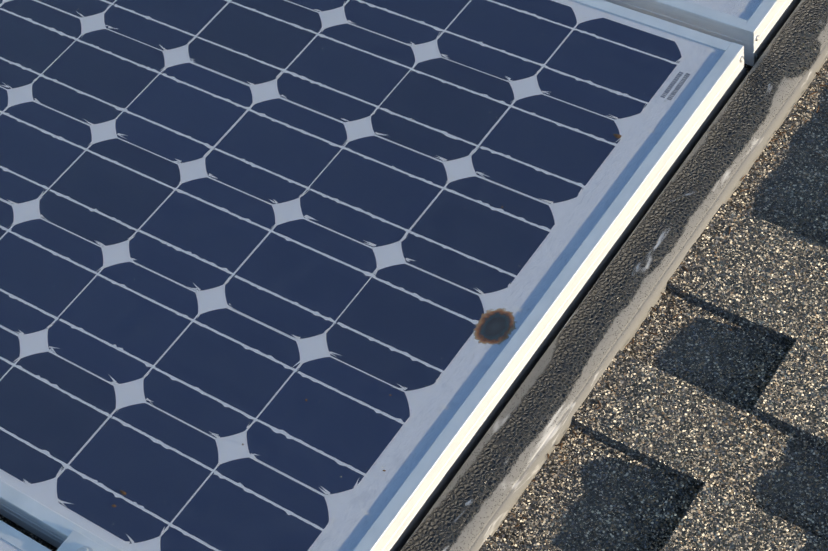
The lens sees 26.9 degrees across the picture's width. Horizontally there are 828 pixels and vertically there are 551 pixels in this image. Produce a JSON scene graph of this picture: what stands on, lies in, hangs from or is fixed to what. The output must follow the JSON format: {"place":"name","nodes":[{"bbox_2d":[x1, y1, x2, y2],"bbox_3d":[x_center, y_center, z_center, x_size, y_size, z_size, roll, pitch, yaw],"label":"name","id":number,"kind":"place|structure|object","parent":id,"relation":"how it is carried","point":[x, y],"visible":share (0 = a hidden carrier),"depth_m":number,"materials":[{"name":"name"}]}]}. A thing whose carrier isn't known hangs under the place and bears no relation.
{"place":"outdoors","nodes":[
{"label":"outdoors","id":0,"kind":"place"},
{"bbox_2d":[0,64,752,550],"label":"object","id":1,"kind":"structure","parent":0,"point":[54,548],"depth_m":1.64,"materials":[{"name":"concrete"}]},
{"bbox_2d":[0,520,50,550],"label":"solar panel frame","id":2,"kind":"object","parent":1,"relation":"on","point":[17,539],"depth_m":1.56,"materials":[{"name":"silver metal"}]},
{"bbox_2d":[0,538,20,550],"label":"panel backsheet","id":3,"kind":"object","parent":2,"relation":"in","point":[3,545],"depth_m":1.56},
{"bbox_2d":[0,0,743,550],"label":"panel frame","id":4,"kind":"object","parent":1,"relation":"on","point":[436,460],"visible":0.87,"depth_m":1.63,"materials":[{"name":"silver metal"}]},
{"bbox_2d":[56,530,109,550],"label":"mounting clamp","id":5,"kind":"object","parent":4,"relation":"attached to","point":[75,540],"visible":1,"depth_m":1.54,"materials":[{"name":"silver metal"}]},
{"bbox_2d":[76,546,92,550],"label":"clamp bolt","id":6,"kind":"object","parent":5,"relation":"on","point":[85,548],"visible":1,"depth_m":1.53,"materials":[{"name":"silver metal"}]},
{"bbox_2d":[1,2,665,537],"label":"dust glints","id":7,"kind":"object","parent":4,"relation":"on","point":[293,220],"visible":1,"depth_m":1.74,"materials":[{"name":"beige"}]},
{"bbox_2d":[0,0,716,550],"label":"dust specks","id":8,"kind":"object","parent":4,"relation":"in","point":[282,232],"visible":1,"depth_m":1.75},
{"bbox_2d":[0,0,724,550],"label":"backsheet","id":9,"kind":"object","parent":4,"relation":"in","point":[466,366],"visible":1,"depth_m":1.69,"materials":[{"name":"grey plastic"}]},
{"bbox_2d":[0,0,680,550],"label":"solar cells","id":10,"kind":"object","parent":9,"relation":"on","point":[96,458],"visible":1,"depth_m":1.75,"materials":[{"name":"blue glass"}]},
{"bbox_2d":[0,0,718,550],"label":"busbars","id":11,"kind":"object","parent":10,"relation":"on","point":[150,366],"visible":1,"depth_m":1.75,"materials":[{"name":"silver metal"}]},
{"bbox_2d":[111,119,621,506],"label":"debris specks","id":12,"kind":"object","parent":10,"relation":"on","point":[615,135],"visible":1,"depth_m":1.59,"materials":[{"name":"brown"}]},
{"bbox_2d":[468,308,528,347],"bbox_3d":[0.071,0.045,1.630,0.054,0.001,0.065,24,59,27],"label":"burn mark","id":13,"kind":"object","parent":4,"relation":"on","point":[498,322],"visible":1,"depth_m":1.63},
{"bbox_2d":[390,67,746,550],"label":"gap","id":14,"kind":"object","parent":4,"relation":"attached to","point":[445,481],"depth_m":1.66,"materials":[{"name":"black"}]},
{"bbox_2d":[660,72,689,99],"bbox_3d":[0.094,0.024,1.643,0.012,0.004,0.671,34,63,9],"label":"printed marks","id":15,"kind":"object","parent":4,"relation":"on","point":[678,85],"visible":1,"depth_m":1.78,"materials":[{"name":"grey paint"}]},
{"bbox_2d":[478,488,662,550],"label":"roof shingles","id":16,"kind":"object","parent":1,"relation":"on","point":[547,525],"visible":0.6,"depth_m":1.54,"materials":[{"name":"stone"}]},
{"bbox_2d":[400,0,827,550],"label":"flashing","id":17,"kind":"object","parent":1,"relation":"on","point":[479,497],"visible":1,"depth_m":1.66,"materials":[{"name":"metal"}]},
{"bbox_2d":[515,72,827,526],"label":"roof granules","id":18,"kind":"object","parent":1,"relation":"on","point":[654,309],"visible":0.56,"depth_m":1.68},
{"bbox_2d":[526,58,827,550],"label":"roof shingles","id":19,"kind":"object","parent":1,"relation":"on","point":[721,444],"visible":1,"depth_m":1.60,"materials":[{"name":"stone"}]},
{"bbox_2d":[604,0,792,65],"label":"panel frame","id":20,"kind":"object","parent":1,"relation":"on","point":[764,19],"visible":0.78,"depth_m":1.84,"materials":[{"name":"silver metal"}]},
{"bbox_2d":[685,0,755,17],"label":"panel glass","id":21,"kind":"object","parent":20,"relation":"in","point":[729,8],"visible":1,"depth_m":1.84,"materials":[{"name":"grey glass"}]},
{"bbox_2d":[687,0,762,20],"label":"solar panel backsheet","id":22,"kind":"object","parent":20,"relation":"in","point":[721,6],"visible":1,"depth_m":1.84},
{"bbox_2d":[754,0,800,61],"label":"gap","id":23,"kind":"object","parent":20,"relation":"attached to","point":[776,28],"depth_m":1.86,"materials":[{"name":"black"}]}
]}

